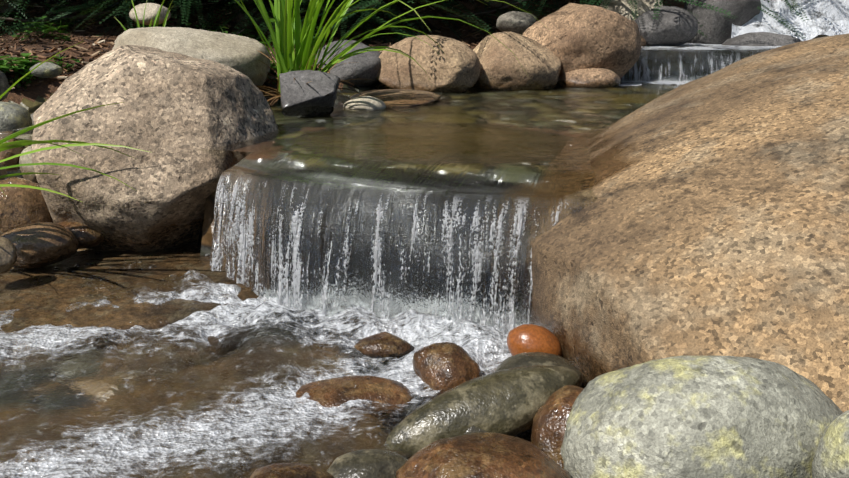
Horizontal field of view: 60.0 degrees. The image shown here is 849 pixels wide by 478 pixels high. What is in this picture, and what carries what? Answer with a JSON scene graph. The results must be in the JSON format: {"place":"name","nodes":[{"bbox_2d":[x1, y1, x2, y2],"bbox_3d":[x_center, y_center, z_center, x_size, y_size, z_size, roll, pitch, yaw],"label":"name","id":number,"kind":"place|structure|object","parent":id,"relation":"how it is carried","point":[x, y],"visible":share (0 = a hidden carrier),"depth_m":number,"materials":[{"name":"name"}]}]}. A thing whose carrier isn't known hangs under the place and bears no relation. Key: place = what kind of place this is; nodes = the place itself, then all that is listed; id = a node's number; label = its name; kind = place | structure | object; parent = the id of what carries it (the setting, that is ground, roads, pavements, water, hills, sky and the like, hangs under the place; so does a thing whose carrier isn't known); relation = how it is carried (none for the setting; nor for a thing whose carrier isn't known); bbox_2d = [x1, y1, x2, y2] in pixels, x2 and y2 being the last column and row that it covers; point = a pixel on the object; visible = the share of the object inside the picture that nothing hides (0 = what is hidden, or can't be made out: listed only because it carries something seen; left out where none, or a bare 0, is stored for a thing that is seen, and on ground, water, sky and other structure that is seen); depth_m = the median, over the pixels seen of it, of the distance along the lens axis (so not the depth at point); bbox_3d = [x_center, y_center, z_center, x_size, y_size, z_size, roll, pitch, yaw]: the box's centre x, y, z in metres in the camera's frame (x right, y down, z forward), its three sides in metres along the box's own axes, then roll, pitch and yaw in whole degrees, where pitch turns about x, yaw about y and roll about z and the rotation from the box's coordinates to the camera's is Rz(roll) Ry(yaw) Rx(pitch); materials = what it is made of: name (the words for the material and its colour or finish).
{"place":"outdoors","nodes":[
{"label":"outdoors","id":0,"kind":"place"},
{"bbox_2d":[0,0,827,259],"bbox_3d":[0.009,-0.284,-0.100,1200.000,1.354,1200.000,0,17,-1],"label":"ground","id":1,"kind":"structure","parent":0,"point":[33,99],"depth_m":2.63,"materials":[{"name":"soil"}]},
{"bbox_2d":[0,163,6,180],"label":"cobble","id":2,"kind":"object","parent":1,"relation":"on","point":[3,171],"visible":0.52,"depth_m":1.10,"materials":[{"name":"brown stone"}]},
{"bbox_2d":[0,71,8,100],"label":"cobble","id":3,"kind":"object","parent":1,"relation":"on","point":[4,85],"visible":0.9,"depth_m":1.26,"materials":[{"name":"grey stone"}]},
{"bbox_2d":[0,138,25,171],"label":"cobble","id":4,"kind":"object","parent":1,"relation":"on","point":[5,154],"visible":0.38,"depth_m":1.15,"materials":[{"name":"beige stone"}]},
{"bbox_2d":[0,101,31,128],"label":"cobble","id":5,"kind":"object","parent":1,"relation":"on","point":[13,116],"visible":0.58,"depth_m":1.19,"materials":[{"name":"grey stone"}]},
{"bbox_2d":[19,146,38,183],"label":"cobble","id":6,"kind":"object","parent":1,"relation":"on","point":[25,159],"visible":0.33,"depth_m":1.15,"materials":[{"name":"beige stone"}]},
{"bbox_2d":[30,62,62,77],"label":"cobble","id":7,"kind":"object","parent":1,"relation":"on","point":[48,70],"visible":0.96,"depth_m":1.37,"materials":[{"name":"grey stone"}]},
{"bbox_2d":[0,41,151,201],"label":"grass tuft","id":8,"kind":"object","parent":1,"relation":"on","point":[6,146],"visible":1,"depth_m":0.87,"materials":[{"name":"green plant"}]},
{"bbox_2d":[0,243,258,332],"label":"bed","id":9,"kind":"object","parent":1,"relation":"on","point":[46,294],"depth_m":0.90,"materials":[{"name":"brown stone"}]},
{"bbox_2d":[0,237,16,273],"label":"cobble","id":10,"kind":"object","parent":9,"relation":"on","point":[8,254],"visible":1,"depth_m":0.89,"materials":[{"name":"beige stone"}]},
{"bbox_2d":[0,177,52,235],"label":"cobble","id":11,"kind":"object","parent":9,"relation":"on","point":[20,206],"visible":0.52,"depth_m":1.02,"materials":[{"name":"beige stone"}]},
{"bbox_2d":[0,221,77,268],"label":"cobble","id":12,"kind":"object","parent":9,"relation":"on","point":[40,244],"visible":0.79,"depth_m":0.95,"materials":[{"name":"beige stone"}]},
{"bbox_2d":[57,221,103,248],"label":"cobble","id":13,"kind":"object","parent":9,"relation":"on","point":[87,236],"visible":0.38,"depth_m":1.01,"materials":[{"name":"brown stone"}]},
{"bbox_2d":[31,45,278,251],"bbox_3d":[-0.414,-0.132,1.127,0.375,0.318,0.341,0,17,-1],"label":"boulder","id":14,"kind":"object","parent":9,"relation":"on","point":[176,114],"visible":0.77,"depth_m":1.01,"materials":[{"name":"grey stone"}]},
{"bbox_2d":[117,0,172,30],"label":"grass tuft","id":15,"kind":"object","parent":1,"relation":"on","point":[158,15],"depth_m":1.70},
{"bbox_2d":[0,0,307,37],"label":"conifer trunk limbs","id":16,"kind":"object","parent":1,"relation":"on","point":[4,7],"visible":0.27,"depth_m":2.77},
{"bbox_2d":[156,327,218,345],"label":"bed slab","id":17,"kind":"structure","parent":1,"relation":"on","point":[213,340],"depth_m":0.79,"materials":[{"name":"brown stone"}]},
{"bbox_2d":[112,27,269,87],"bbox_3d":[-0.472,-0.347,1.496,0.314,0.162,0.251,0,17,-1],"label":"boulder","id":18,"kind":"object","parent":1,"relation":"on","point":[243,55],"visible":0.31,"depth_m":1.41,"materials":[{"name":"beige stone"}]},
{"bbox_2d":[0,0,560,44],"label":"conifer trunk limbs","id":19,"kind":"object","parent":1,"relation":"on","point":[255,13],"visible":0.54,"depth_m":2.44,"materials":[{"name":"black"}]},
{"bbox_2d":[235,0,352,93],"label":"grass tuft","id":20,"kind":"object","parent":1,"relation":"on","point":[289,34],"visible":0.67,"depth_m":1.39,"materials":[{"name":"green plant"}]},
{"bbox_2d":[0,256,588,477],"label":"pool water","id":21,"kind":"structure","parent":1,"relation":"on","point":[183,398],"depth_m":0.68,"materials":[{"name":"white liquid"}]},
{"bbox_2d":[250,463,333,477],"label":"cobble","id":22,"kind":"object","parent":21,"relation":"on","point":[287,470],"visible":1,"depth_m":0.51,"materials":[{"name":"brown stone"}]},
{"bbox_2d":[327,449,406,477],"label":"cobble","id":23,"kind":"object","parent":21,"relation":"on","point":[372,463],"visible":0.96,"depth_m":0.52,"materials":[{"name":"grey stone"}]},
{"bbox_2d":[354,332,414,357],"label":"cobble","id":24,"kind":"object","parent":21,"relation":"on","point":[382,344],"visible":1,"depth_m":0.73,"materials":[{"name":"brown stone"}]},
{"bbox_2d":[209,152,597,333],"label":"waterfall","id":25,"kind":"structure","parent":21,"relation":"on","point":[332,236],"depth_m":0.82,"materials":[{"name":"white liquid"}]},
{"bbox_2d":[464,425,486,434],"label":"cobble","id":26,"kind":"object","parent":21,"relation":"on","point":[472,429],"visible":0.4,"depth_m":0.58,"materials":[{"name":"grey stone"}]},
{"bbox_2d":[396,432,571,477],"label":"rock","id":27,"kind":"object","parent":21,"relation":"on","point":[485,455],"visible":1,"depth_m":0.50,"materials":[{"name":"brown stone"}]},
{"bbox_2d":[387,366,580,451],"bbox_3d":[0.050,0.141,0.606,0.171,0.061,0.059,-6,18,-18],"label":"rock","id":28,"kind":"object","parent":21,"relation":"on","point":[510,402],"visible":0.62,"depth_m":0.58,"materials":[{"name":"grey stone"}]},
{"bbox_2d":[507,324,561,356],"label":"rock","id":29,"kind":"object","parent":21,"relation":"on","point":[523,338],"visible":0.71,"depth_m":0.72,"materials":[{"name":"orange stone"}]},
{"bbox_2d":[495,352,582,386],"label":"rock","id":30,"kind":"object","parent":21,"relation":"on","point":[525,359],"visible":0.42,"depth_m":0.67,"materials":[{"name":"grey stone"}]},
{"bbox_2d":[561,355,842,477],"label":"cobble","id":31,"kind":"object","parent":21,"relation":"on","point":[711,416],"visible":0.96,"depth_m":0.49,"materials":[{"name":"grey stone"}]},
{"bbox_2d":[812,410,848,477],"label":"rock","id":32,"kind":"object","parent":21,"relation":"on","point":[831,458],"visible":1,"depth_m":0.45,"materials":[{"name":"beige stone"}]},
{"bbox_2d":[0,0,601,92],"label":"mulch chips","id":33,"kind":"object","parent":1,"relation":"on","point":[98,43],"visible":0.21,"depth_m":2.46,"materials":[{"name":"brown wood"}]},
{"bbox_2d":[129,3,170,24],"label":"rock","id":34,"kind":"object","parent":33,"relation":"on","point":[151,10],"visible":0.75,"depth_m":1.77,"materials":[{"name":"beige stone"}]},
{"bbox_2d":[0,0,327,88],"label":"groundcover plants","id":35,"kind":"object","parent":33,"relation":"on","point":[4,66],"visible":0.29,"depth_m":2.01,"materials":[{"name":"green plant"}]},
{"bbox_2d":[279,70,339,115],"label":"rock","id":36,"kind":"object","parent":1,"relation":"on","point":[316,95],"visible":0.96,"depth_m":1.33,"materials":[{"name":"stone"}]},
{"bbox_2d":[255,49,370,105],"bbox_3d":[-0.244,-0.317,1.434,0.293,0.122,0.330,0,17,-1],"label":"dry grass tuft","id":37,"kind":"object","parent":1,"relation":"on","point":[276,91],"depth_m":1.43,"materials":[{"name":"plant"}]},
{"bbox_2d":[0,80,692,171],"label":"pool water","id":38,"kind":"structure","parent":1,"relation":"on","point":[557,127],"depth_m":1.19,"materials":[{"name":"brown liquid"}]},
{"bbox_2d":[350,89,440,105],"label":"flat rock","id":39,"kind":"object","parent":38,"relation":"on","point":[399,97],"visible":0.79,"depth_m":1.53,"materials":[{"name":"beige stone"}]},
{"bbox_2d":[620,48,773,80],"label":"waterfall","id":40,"kind":"object","parent":38,"relation":"on","point":[668,65],"visible":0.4,"depth_m":2.04,"materials":[{"name":"white liquid"}]},
{"bbox_2d":[315,40,380,86],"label":"rock","id":41,"kind":"object","parent":1,"relation":"on","point":[363,70],"visible":0.56,"depth_m":1.73,"materials":[{"name":"stone"}]},
{"bbox_2d":[343,96,385,109],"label":"striped rock","id":42,"kind":"object","parent":1,"relation":"on","point":[367,103],"visible":0.6,"depth_m":1.44,"materials":[{"name":"beige stone"}]},
{"bbox_2d":[300,0,545,84],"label":"grass plant","id":43,"kind":"object","parent":1,"relation":"on","point":[329,24],"depth_m":1.39,"materials":[{"name":"green plant"}]},
{"bbox_2d":[376,35,480,92],"bbox_3d":[0.017,-0.417,1.798,0.242,0.157,0.199,6,18,19],"label":"rock","id":44,"kind":"object","parent":1,"relation":"on","point":[456,68],"visible":0.81,"depth_m":1.72,"materials":[{"name":"beige stone"}]},
{"bbox_2d":[413,342,481,390],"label":"rock","id":45,"kind":"object","parent":1,"relation":"on","point":[440,366],"visible":0.58,"depth_m":0.68,"materials":[{"name":"brown stone"}]},
{"bbox_2d":[118,0,808,46],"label":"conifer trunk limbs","id":46,"kind":"object","parent":1,"relation":"on","point":[499,4],"visible":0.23,"depth_m":2.35,"materials":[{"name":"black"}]},
{"bbox_2d":[496,11,536,33],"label":"rock","id":47,"kind":"object","parent":1,"relation":"on","point":[518,22],"visible":0.85,"depth_m":2.33,"materials":[{"name":"grey stone"}]},
{"bbox_2d":[473,31,560,89],"bbox_3d":[0.225,-0.437,1.876,0.245,0.179,0.214,0,17,-1],"label":"rock","id":48,"kind":"object","parent":1,"relation":"on","point":[502,68],"visible":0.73,"depth_m":1.80,"materials":[{"name":"beige stone"}]},
{"bbox_2d":[531,385,583,468],"bbox_3d":[0.118,0.167,0.581,0.067,0.095,0.083,0,17,-1],"label":"rock","id":49,"kind":"object","parent":1,"relation":"on","point":[549,422],"visible":0.44,"depth_m":0.56,"materials":[{"name":"brown stone"}]},
{"bbox_2d":[522,3,640,84],"bbox_3d":[0.418,-0.512,1.986,0.316,0.242,0.298,0,17,-1],"label":"rock","id":50,"kind":"object","parent":1,"relation":"on","point":[572,36],"visible":0.71,"depth_m":1.86,"materials":[{"name":"beige stone"}]},
{"bbox_2d":[557,68,620,87],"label":"rock","id":51,"kind":"object","parent":1,"relation":"on","point":[590,77],"visible":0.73,"depth_m":1.86,"materials":[{"name":"beige stone"}]},
{"bbox_2d":[531,33,848,412],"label":"boulder","id":52,"kind":"object","parent":1,"relation":"on","point":[713,219],"visible":0.62,"depth_m":0.67,"materials":[{"name":"beige stone"}]},
{"bbox_2d":[722,32,801,45],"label":"cascade rock","id":53,"kind":"object","parent":1,"relation":"on","point":[760,39],"visible":0.31,"depth_m":2.21,"materials":[{"name":"stone"}]},
{"bbox_2d":[731,0,848,40],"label":"water cascade","id":54,"kind":"object","parent":1,"relation":"on","point":[828,17],"visible":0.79,"depth_m":2.37,"materials":[{"name":"white liquid"}]},
{"bbox_2d":[600,0,662,20],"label":"rock","id":55,"kind":"object","parent":54,"relation":"in","point":[622,7],"visible":0.19,"depth_m":2.31,"materials":[{"name":"beige stone"}]},
{"bbox_2d":[640,35,646,46],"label":"rock","id":56,"kind":"object","parent":54,"relation":"in","point":[643,42],"visible":0.15,"depth_m":2.20,"materials":[{"name":"beige stone"}]},
{"bbox_2d":[634,6,697,45],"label":"rock","id":57,"kind":"object","parent":54,"relation":"in","point":[672,26],"visible":0.9,"depth_m":2.19,"materials":[{"name":"stone"}]},
{"bbox_2d":[684,0,760,43],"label":"rock","id":58,"kind":"object","parent":54,"relation":"in","point":[743,12],"visible":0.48,"depth_m":2.33,"materials":[{"name":"stone"}]},
{"bbox_2d":[641,43,780,49],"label":"pool water","id":59,"kind":"structure","parent":0,"point":[692,46],"depth_m":2.14,"materials":[{"name":"white liquid"}]},
{"bbox_3d":[-0.228,0.192,0.663,0.442,0.079,0.402,0,17,-1],"label":"garden bed slab","id":60,"kind":"object","parent":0,"visible":0},
{"bbox_2d":[296,375,412,407],"bbox_3d":[-0.066,0.145,0.671,0.114,0.026,0.069,0,17,-1],"label":"submerged cobble","id":61,"kind":"object","parent":60,"relation":"on","point":[334,392],"visible":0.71,"depth_m":0.66,"materials":[{"name":"brown stone"}]}
]}

